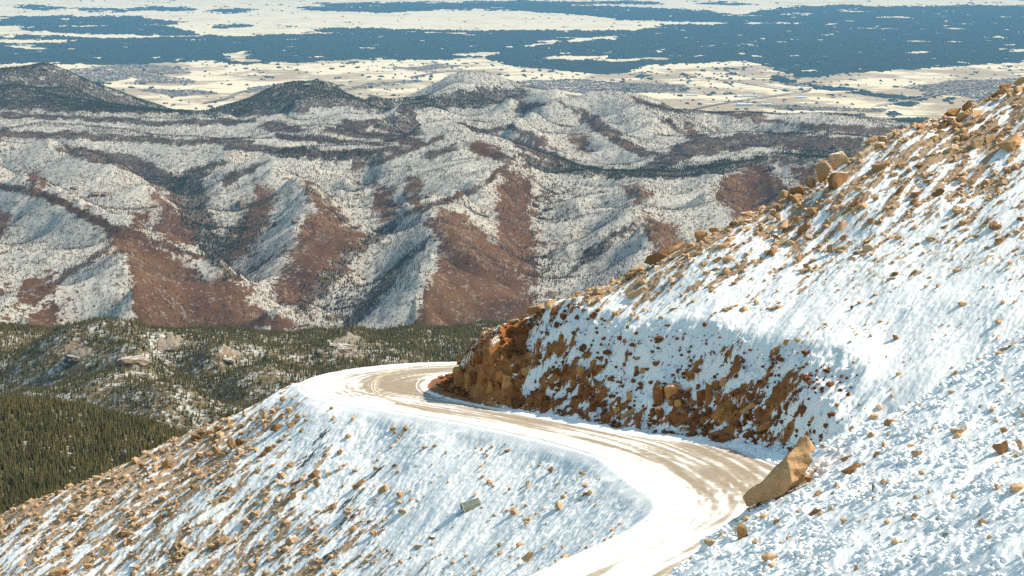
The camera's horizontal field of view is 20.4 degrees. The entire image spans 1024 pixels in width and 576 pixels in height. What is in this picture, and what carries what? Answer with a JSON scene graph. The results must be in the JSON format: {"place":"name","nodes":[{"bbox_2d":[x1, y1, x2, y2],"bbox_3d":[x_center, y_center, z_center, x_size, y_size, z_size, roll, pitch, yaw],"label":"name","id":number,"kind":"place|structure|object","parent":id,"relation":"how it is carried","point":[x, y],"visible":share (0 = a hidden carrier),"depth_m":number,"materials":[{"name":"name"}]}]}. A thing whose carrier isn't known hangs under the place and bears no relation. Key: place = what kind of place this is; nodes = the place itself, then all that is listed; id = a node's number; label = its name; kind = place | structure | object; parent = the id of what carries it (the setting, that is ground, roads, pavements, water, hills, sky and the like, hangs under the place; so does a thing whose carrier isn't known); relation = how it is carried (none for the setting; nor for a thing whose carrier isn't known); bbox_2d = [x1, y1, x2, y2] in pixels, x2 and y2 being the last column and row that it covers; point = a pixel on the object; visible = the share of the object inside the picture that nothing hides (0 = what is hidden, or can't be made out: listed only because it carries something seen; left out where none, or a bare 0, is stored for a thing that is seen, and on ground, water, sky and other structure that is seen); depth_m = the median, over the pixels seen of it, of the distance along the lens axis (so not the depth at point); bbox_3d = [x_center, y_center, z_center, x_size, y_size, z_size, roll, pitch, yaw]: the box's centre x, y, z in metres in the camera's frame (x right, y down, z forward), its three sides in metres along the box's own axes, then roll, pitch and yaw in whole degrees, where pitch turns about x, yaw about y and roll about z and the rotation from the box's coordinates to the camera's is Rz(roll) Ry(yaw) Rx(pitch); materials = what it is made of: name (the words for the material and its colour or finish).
{"place":"outdoors","nodes":[
{"label":"outdoors","id":0,"kind":"place"},
{"bbox_2d":[201,90,247,102],"bbox_3d":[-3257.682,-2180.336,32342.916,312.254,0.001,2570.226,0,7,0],"label":"road","id":1,"kind":"structure","parent":0,"point":[231,95],"depth_m":32293.12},
{"bbox_2d":[0,320,494,506],"bbox_3d":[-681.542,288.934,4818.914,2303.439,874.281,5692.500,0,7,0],"label":"ridge terrain","id":2,"kind":"structure","parent":0,"point":[163,342],"depth_m":4572.40,"materials":[{"name":"snow"}]},
{"bbox_2d":[65,355,80,364],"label":"granite outcrop","id":3,"kind":"object","parent":2,"relation":"on","point":[72,359],"visible":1,"depth_m":4560.06,"materials":[{"name":"stone"}]},
{"bbox_2d":[115,355,150,366],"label":"granite outcrop","id":4,"kind":"object","parent":2,"relation":"on","point":[141,360],"visible":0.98,"depth_m":4328.76,"materials":[{"name":"stone"}]},
{"bbox_2d":[134,372,148,379],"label":"granite outcrop","id":5,"kind":"object","parent":2,"relation":"on","point":[142,375],"visible":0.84,"depth_m":4292.48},
{"bbox_2d":[0,314,507,514],"bbox_3d":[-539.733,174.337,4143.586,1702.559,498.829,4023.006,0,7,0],"label":"pine forest","id":6,"kind":"object","parent":2,"relation":"on","point":[84,462],"visible":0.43,"depth_m":4312.25,"materials":[{"name":"plant"}]},
{"bbox_2d":[315,350,327,357],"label":"granite outcrop","id":7,"kind":"object","parent":2,"relation":"on","point":[317,352],"visible":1,"depth_m":4723.65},
{"bbox_2d":[330,343,354,352],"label":"granite outcrop","id":8,"kind":"object","parent":2,"relation":"on","point":[345,347],"visible":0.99,"depth_m":4746.95,"materials":[{"name":"stone"}]},
{"bbox_2d":[0,63,922,330],"bbox_3d":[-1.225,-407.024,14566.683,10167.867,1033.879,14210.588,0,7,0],"label":"hills","id":9,"kind":"structure","parent":0,"point":[450,300],"depth_m":11781.78,"materials":[{"name":"snow"}]},
{"bbox_2d":[236,198,243,207],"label":"crag","id":10,"kind":"structure","parent":9,"relation":"on","point":[239,203],"depth_m":12496.46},
{"bbox_2d":[0,62,912,327],"bbox_3d":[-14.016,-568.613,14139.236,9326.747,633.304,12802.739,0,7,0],"label":"hill forest","id":11,"kind":"object","parent":9,"relation":"on","point":[207,226],"visible":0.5,"depth_m":14238.82,"materials":[{"name":"plant"}]},
{"bbox_2d":[0,63,930,330],"bbox_3d":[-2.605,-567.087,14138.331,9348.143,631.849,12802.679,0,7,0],"label":"burnt forest","id":12,"kind":"object","parent":9,"relation":"on","point":[387,141],"visible":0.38,"depth_m":13063.48,"materials":[{"name":"grey plant"}]},
{"bbox_2d":[0,83,1023,575],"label":"mountainside","id":13,"kind":"structure","parent":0,"point":[626,495],"depth_m":206.85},
{"bbox_2d":[49,566,65,575],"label":"boulder","id":14,"kind":"object","parent":13,"relation":"on","point":[58,571],"visible":1,"depth_m":221.44,"materials":[{"name":"stone"}]},
{"bbox_2d":[153,514,161,524],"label":"rock","id":15,"kind":"object","parent":13,"relation":"on","point":[157,520],"visible":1,"depth_m":222.18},
{"bbox_2d":[162,460,171,468],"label":"rock","id":16,"kind":"object","parent":13,"relation":"on","point":[166,464],"visible":1,"depth_m":230.66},
{"bbox_2d":[218,536,229,544],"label":"rock","id":17,"kind":"object","parent":13,"relation":"on","point":[222,540],"visible":1,"depth_m":214.38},
{"bbox_2d":[226,438,235,448],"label":"rock","id":18,"kind":"object","parent":13,"relation":"on","point":[231,444],"visible":1,"depth_m":228.04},
{"bbox_2d":[270,424,282,430],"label":"rock","id":19,"kind":"object","parent":13,"relation":"on","point":[275,427],"visible":1,"depth_m":224.75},
{"bbox_2d":[285,535,296,544],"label":"rock","id":20,"kind":"object","parent":13,"relation":"on","point":[288,539],"visible":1,"depth_m":209.99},
{"bbox_2d":[297,441,326,468],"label":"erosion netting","id":21,"kind":"object","parent":13,"relation":"on","point":[306,461],"visible":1,"depth_m":218.75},
{"bbox_2d":[308,469,319,477],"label":"rock","id":22,"kind":"object","parent":13,"relation":"on","point":[314,473],"visible":1,"depth_m":216.05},
{"bbox_2d":[337,487,369,513],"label":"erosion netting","id":23,"kind":"object","parent":13,"relation":"on","point":[362,489],"visible":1,"depth_m":211.09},
{"bbox_2d":[352,479,364,489],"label":"rock","id":24,"kind":"object","parent":13,"relation":"on","point":[358,484],"visible":1,"depth_m":212.02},
{"bbox_2d":[378,485,388,493],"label":"rock","id":25,"kind":"object","parent":13,"relation":"on","point":[383,488],"visible":1,"depth_m":209.25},
{"bbox_2d":[453,367,464,386],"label":"bank rock","id":26,"kind":"object","parent":13,"relation":"on","point":[458,374],"visible":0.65,"depth_m":228.82,"materials":[{"name":"stone"}]},
{"bbox_2d":[464,371,470,391],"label":"bank rock","id":27,"kind":"object","parent":13,"relation":"on","point":[467,375],"visible":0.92,"depth_m":226.00,"materials":[{"name":"stone"}]},
{"bbox_2d":[456,498,480,515],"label":"culvert pipe","id":28,"kind":"object","parent":13,"relation":"on","point":[467,506],"visible":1,"depth_m":200.10,"materials":[{"name":"metal"}]},
{"bbox_2d":[471,367,476,384],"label":"bank rock","id":29,"kind":"object","parent":13,"relation":"on","point":[473,378],"visible":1,"depth_m":223.94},
{"bbox_2d":[474,353,483,363],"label":"bank rock","id":30,"kind":"object","parent":13,"relation":"on","point":[479,358],"visible":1,"depth_m":223.06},
{"bbox_2d":[480,371,485,384],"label":"bank rock","id":31,"kind":"object","parent":13,"relation":"on","point":[483,376],"visible":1,"depth_m":222.12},
{"bbox_2d":[486,382,493,393],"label":"bank rock","id":32,"kind":"object","parent":13,"relation":"on","point":[489,389],"visible":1,"depth_m":221.31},
{"bbox_2d":[496,371,503,382],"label":"bank rock","id":33,"kind":"object","parent":13,"relation":"on","point":[499,376],"visible":1,"depth_m":221.04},
{"bbox_2d":[502,374,511,389],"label":"bank rock","id":34,"kind":"object","parent":13,"relation":"on","point":[506,382],"visible":1,"depth_m":220.75,"materials":[{"name":"stone"}]},
{"bbox_2d":[0,85,1023,575],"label":"scree","id":35,"kind":"structure","parent":13,"relation":"on","point":[180,551],"depth_m":216.72,"materials":[{"name":"stone"}]},
{"bbox_2d":[7,191,1023,575],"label":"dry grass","id":36,"kind":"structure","parent":13,"relation":"on","point":[659,293],"depth_m":212.61,"materials":[{"name":"plant"}]},
{"bbox_2d":[521,551,533,561],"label":"rock","id":37,"kind":"object","parent":13,"relation":"on","point":[527,557],"visible":1,"depth_m":182.73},
{"bbox_2d":[526,304,541,314],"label":"rock","id":38,"kind":"object","parent":13,"relation":"on","point":[531,310],"visible":1,"depth_m":223.69,"materials":[{"name":"stone"}]},
{"bbox_2d":[544,299,555,309],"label":"rock","id":39,"kind":"object","parent":13,"relation":"on","point":[548,303],"visible":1,"depth_m":222.00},
{"bbox_2d":[576,365,583,377],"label":"bank rock","id":40,"kind":"object","parent":13,"relation":"on","point":[580,370],"visible":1,"depth_m":216.34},
{"bbox_2d":[593,288,603,293],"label":"rock","id":41,"kind":"object","parent":13,"relation":"on","point":[598,291],"visible":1,"depth_m":220.37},
{"bbox_2d":[621,408,634,419],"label":"bank rock","id":42,"kind":"object","parent":13,"relation":"on","point":[626,414],"visible":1,"depth_m":210.03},
{"bbox_2d":[624,271,635,279],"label":"rock","id":43,"kind":"object","parent":13,"relation":"on","point":[629,275],"visible":1,"depth_m":220.64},
{"bbox_2d":[626,285,647,299],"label":"boulder","id":44,"kind":"object","parent":13,"relation":"on","point":[633,294],"visible":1,"depth_m":217.78,"materials":[{"name":"stone"}]},
{"bbox_2d":[436,303,864,453],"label":"rubble","id":45,"kind":"object","parent":13,"relation":"on","point":[517,403],"visible":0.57,"depth_m":211.03,"materials":[{"name":"stone"}]},
{"bbox_2d":[644,248,669,264],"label":"boulder","id":46,"kind":"object","parent":13,"relation":"on","point":[654,258],"visible":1,"depth_m":220.31,"materials":[{"name":"stone"}]},
{"bbox_2d":[653,386,664,406],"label":"bank rock","id":47,"kind":"object","parent":13,"relation":"on","point":[658,395],"visible":1,"depth_m":207.96,"materials":[{"name":"stone"}]},
{"bbox_2d":[655,407,663,419],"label":"bank rock","id":48,"kind":"object","parent":13,"relation":"on","point":[659,413],"visible":1,"depth_m":207.04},
{"bbox_2d":[664,382,681,399],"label":"bank rock","id":49,"kind":"object","parent":13,"relation":"on","point":[670,390],"visible":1,"depth_m":207.48,"materials":[{"name":"stone"}]},
{"bbox_2d":[667,241,684,255],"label":"rock","id":50,"kind":"object","parent":13,"relation":"on","point":[675,248],"visible":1,"depth_m":220.56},
{"bbox_2d":[694,229,706,241],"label":"rock","id":51,"kind":"object","parent":13,"relation":"on","point":[699,235],"visible":1,"depth_m":220.65,"materials":[{"name":"stone"}]},
{"bbox_2d":[696,389,704,406],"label":"bank rock","id":52,"kind":"object","parent":13,"relation":"on","point":[700,395],"visible":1,"depth_m":206.18,"materials":[{"name":"stone"}]},
{"bbox_2d":[705,383,712,407],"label":"bank rock","id":53,"kind":"object","parent":13,"relation":"on","point":[708,395],"visible":1,"depth_m":205.59,"materials":[{"name":"stone"}]},
{"bbox_2d":[711,380,718,390],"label":"bank rock","id":54,"kind":"object","parent":13,"relation":"on","point":[715,384],"visible":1,"depth_m":205.94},
{"bbox_2d":[714,392,721,401],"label":"bank rock","id":55,"kind":"object","parent":13,"relation":"on","point":[718,396],"visible":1,"depth_m":204.73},
{"bbox_2d":[711,407,725,419],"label":"bank rock","id":56,"kind":"object","parent":13,"relation":"on","point":[719,414],"visible":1,"depth_m":203.64,"materials":[{"name":"stone"}]},
{"bbox_2d":[717,241,729,249],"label":"rock","id":57,"kind":"object","parent":13,"relation":"on","point":[724,245],"visible":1,"depth_m":217.68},
{"bbox_2d":[722,305,732,311],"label":"rock","id":58,"kind":"object","parent":13,"relation":"on","point":[726,308],"visible":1,"depth_m":209.56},
{"bbox_2d":[737,524,747,539],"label":"rock","id":59,"kind":"object","parent":13,"relation":"on","point":[742,532],"visible":1,"depth_m":131.97,"materials":[{"name":"stone"}]},
{"bbox_2d":[743,430,755,437],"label":"bank rock","id":60,"kind":"object","parent":13,"relation":"on","point":[750,433],"visible":1,"depth_m":199.66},
{"bbox_2d":[740,399,761,412],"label":"bank rock","id":61,"kind":"object","parent":13,"relation":"on","point":[748,407],"visible":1,"depth_m":201.46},
{"bbox_2d":[756,422,771,431],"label":"bank rock","id":62,"kind":"object","parent":13,"relation":"on","point":[764,427],"visible":1,"depth_m":199.25,"materials":[{"name":"stone"}]},
{"bbox_2d":[743,435,815,506],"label":"boulder","id":63,"kind":"object","parent":13,"relation":"on","point":[786,472],"visible":1,"depth_m":136.06,"materials":[{"name":"stone"}]},
{"bbox_2d":[777,219,788,229],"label":"rock","id":64,"kind":"object","parent":13,"relation":"on","point":[783,224],"visible":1,"depth_m":217.35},
{"bbox_2d":[779,190,789,197],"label":"rock","id":65,"kind":"object","parent":13,"relation":"on","point":[784,194],"visible":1,"depth_m":221.01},
{"bbox_2d":[790,194,801,201],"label":"rock","id":66,"kind":"object","parent":13,"relation":"on","point":[795,197],"visible":1,"depth_m":220.20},
{"bbox_2d":[789,185,804,194],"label":"rock","id":67,"kind":"object","parent":13,"relation":"on","point":[798,189],"visible":1,"depth_m":221.00,"materials":[{"name":"stone"}]},
{"bbox_2d":[792,216,802,224],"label":"rock","id":68,"kind":"object","parent":13,"relation":"on","point":[796,219],"visible":1,"depth_m":217.28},
{"bbox_2d":[794,473,804,485],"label":"rock","id":69,"kind":"object","parent":13,"relation":"on","point":[801,480],"visible":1,"depth_m":136.20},
{"bbox_2d":[796,222,807,233],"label":"rock","id":70,"kind":"object","parent":13,"relation":"on","point":[802,228],"visible":1,"depth_m":215.92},
{"bbox_2d":[806,177,815,188],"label":"rock","id":71,"kind":"object","parent":13,"relation":"on","point":[811,183],"visible":1,"depth_m":221.78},
{"bbox_2d":[807,207,817,213],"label":"rock","id":72,"kind":"object","parent":13,"relation":"on","point":[811,210],"visible":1,"depth_m":217.38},
{"bbox_2d":[808,507,823,515],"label":"rock","id":73,"kind":"object","parent":13,"relation":"on","point":[815,510],"visible":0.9,"depth_m":129.12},
{"bbox_2d":[816,160,830,182],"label":"boulder","id":74,"kind":"object","parent":13,"relation":"on","point":[823,168],"visible":0.99,"depth_m":221.21,"materials":[{"name":"stone"}]},
{"bbox_2d":[827,172,848,189],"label":"boulder","id":75,"kind":"object","parent":13,"relation":"on","point":[836,180],"visible":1,"depth_m":218.51,"materials":[{"name":"stone"}]},
{"bbox_2d":[828,151,848,170],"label":"boulder","id":76,"kind":"object","parent":13,"relation":"on","point":[837,160],"visible":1,"depth_m":221.64,"materials":[{"name":"stone"}]},
{"bbox_2d":[835,220,845,230],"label":"rock","id":77,"kind":"object","parent":13,"relation":"on","point":[840,226],"visible":1,"depth_m":214.24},
{"bbox_2d":[667,331,1023,575],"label":"snow lumps","id":78,"kind":"object","parent":13,"relation":"on","point":[774,456],"visible":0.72,"depth_m":127.30,"materials":[{"name":"snow"}]},
{"bbox_2d":[841,462,860,474],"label":"rock","id":79,"kind":"object","parent":13,"relation":"on","point":[851,469],"visible":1,"depth_m":133.61,"materials":[{"name":"stone"}]},
{"bbox_2d":[850,197,860,206],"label":"rock","id":80,"kind":"object","parent":13,"relation":"on","point":[856,201],"visible":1,"depth_m":215.70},
{"bbox_2d":[856,144,873,158],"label":"boulder","id":81,"kind":"object","parent":13,"relation":"on","point":[864,151],"visible":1,"depth_m":221.92,"materials":[{"name":"stone"}]},
{"bbox_2d":[862,244,873,253],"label":"rock","id":82,"kind":"object","parent":13,"relation":"on","point":[866,248],"visible":1,"depth_m":209.34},
{"bbox_2d":[863,135,877,143],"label":"rock","id":83,"kind":"object","parent":13,"relation":"on","point":[874,138],"visible":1,"depth_m":222.09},
{"bbox_2d":[874,141,884,148],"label":"rock","id":84,"kind":"object","parent":13,"relation":"on","point":[878,145],"visible":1,"depth_m":222.05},
{"bbox_2d":[871,160,890,171],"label":"boulder","id":85,"kind":"object","parent":13,"relation":"on","point":[880,166],"visible":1,"depth_m":218.25,"materials":[{"name":"stone"}]},
{"bbox_2d":[884,417,896,425],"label":"rock","id":86,"kind":"object","parent":13,"relation":"on","point":[888,421],"visible":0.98,"depth_m":137.97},
{"bbox_2d":[897,162,908,168],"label":"rock","id":87,"kind":"object","parent":13,"relation":"on","point":[900,165],"visible":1,"depth_m":217.56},
{"bbox_2d":[910,190,920,197],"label":"rock","id":88,"kind":"object","parent":13,"relation":"on","point":[914,194],"visible":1,"depth_m":213.84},
{"bbox_2d":[911,450,922,457],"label":"rock","id":89,"kind":"object","parent":13,"relation":"on","point":[915,453],"visible":1,"depth_m":130.85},
{"bbox_2d":[932,187,944,195],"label":"rock","id":90,"kind":"object","parent":13,"relation":"on","point":[938,191],"visible":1,"depth_m":212.86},
{"bbox_2d":[944,144,958,152],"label":"rock","id":91,"kind":"object","parent":13,"relation":"on","point":[953,148],"visible":1,"depth_m":217.29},
{"bbox_2d":[946,116,956,124],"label":"rock","id":92,"kind":"object","parent":13,"relation":"on","point":[951,121],"visible":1,"depth_m":221.04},
{"bbox_2d":[944,108,960,116],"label":"rock","id":93,"kind":"object","parent":13,"relation":"on","point":[951,112],"visible":1,"depth_m":221.92,"materials":[{"name":"stone"}]},
{"bbox_2d":[957,112,968,120],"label":"rock","id":94,"kind":"object","parent":13,"relation":"on","point":[962,116],"visible":1,"depth_m":221.35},
{"bbox_2d":[958,219,970,225],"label":"rock","id":95,"kind":"object","parent":13,"relation":"on","point":[963,222],"visible":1,"depth_m":207.29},
{"bbox_2d":[962,100,972,110],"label":"rock","id":96,"kind":"object","parent":13,"relation":"on","point":[967,105],"visible":1,"depth_m":221.80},
{"bbox_2d":[971,139,984,148],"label":"rock","id":97,"kind":"object","parent":13,"relation":"on","point":[975,144],"visible":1,"depth_m":216.69,"materials":[{"name":"stone"}]},
{"bbox_2d":[972,108,983,117],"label":"rock","id":98,"kind":"object","parent":13,"relation":"on","point":[976,112],"visible":1,"depth_m":220.80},
{"bbox_2d":[986,134,995,143],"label":"rock","id":99,"kind":"object","parent":13,"relation":"on","point":[990,138],"visible":1,"depth_m":216.87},
{"bbox_2d":[989,220,1001,229],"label":"rock","id":100,"kind":"object","parent":13,"relation":"on","point":[995,225],"visible":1,"depth_m":204.34,"materials":[{"name":"stone"}]},
{"bbox_2d":[991,88,1003,96],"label":"rock","id":101,"kind":"object","parent":13,"relation":"on","point":[1000,91],"visible":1,"depth_m":222.65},
{"bbox_2d":[992,439,1007,454],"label":"rock","id":102,"kind":"object","parent":13,"relation":"on","point":[1000,447],"visible":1,"depth_m":124.67,"materials":[{"name":"stone"}]},
{"bbox_2d":[999,83,1010,91],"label":"rock","id":103,"kind":"object","parent":13,"relation":"on","point":[1005,86],"visible":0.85,"depth_m":223.36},
{"bbox_2d":[997,133,1022,151],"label":"boulder","id":104,"kind":"object","parent":13,"relation":"on","point":[1011,143],"visible":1,"depth_m":214.42,"materials":[{"name":"stone"}]},
{"bbox_2d":[1005,88,1015,96],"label":"rock","id":105,"kind":"object","parent":13,"relation":"on","point":[1010,92],"visible":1,"depth_m":221.37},
{"bbox_2d":[1014,76,1023,86],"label":"rock","id":106,"kind":"object","parent":13,"relation":"on","point":[1019,81],"visible":1,"depth_m":222.74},
{"bbox_2d":[0,0,1023,119],"bbox_3d":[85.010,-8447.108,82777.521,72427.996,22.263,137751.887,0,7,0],"label":"plains","id":107,"kind":"structure","parent":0,"point":[268,20],"depth_m":39606.47,"materials":[{"name":"snow"}]},
{"bbox_2d":[0,0,1023,121],"bbox_3d":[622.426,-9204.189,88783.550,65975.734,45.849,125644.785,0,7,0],"label":"forest","id":108,"kind":"object","parent":107,"relation":"on","point":[844,48],"visible":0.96,"depth_m":48720.82,"materials":[{"name":"plant"}]},
{"bbox_2d":[66,63,1015,111],"bbox_3d":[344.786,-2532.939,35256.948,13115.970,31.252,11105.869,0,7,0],"label":"town","id":109,"kind":"object","parent":107,"relation":"on","point":[146,75],"visible":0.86,"depth_m":35045.64},
{"bbox_2d":[301,362,774,575],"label":"road","id":110,"kind":"structure","parent":0,"point":[713,484],"depth_m":194.26,"materials":[{"name":"snow"}]},
{"bbox_2d":[696,91,803,107],"bbox_3d":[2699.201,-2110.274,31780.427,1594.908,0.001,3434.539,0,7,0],"label":"road","id":111,"kind":"structure","parent":0,"point":[745,99],"depth_m":31708.76,"materials":[{"name":"asphalt"}]},
{"bbox_2d":[690,76,812,90],"bbox_3d":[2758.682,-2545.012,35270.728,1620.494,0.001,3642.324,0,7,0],"label":"road","id":112,"kind":"structure","parent":0,"point":[760,84],"depth_m":34633.39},
{"bbox_2d":[868,115,942,115],"bbox_3d":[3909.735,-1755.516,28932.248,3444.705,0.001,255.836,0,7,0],"label":"road","id":113,"kind":"structure","parent":0,"point":[905,115],"depth_m":28917.93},
{"bbox_2d":[878,85,987,104],"bbox_3d":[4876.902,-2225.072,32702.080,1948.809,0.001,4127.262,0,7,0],"label":"road","id":114,"kind":"structure","parent":0,"point":[932,95],"depth_m":32492.73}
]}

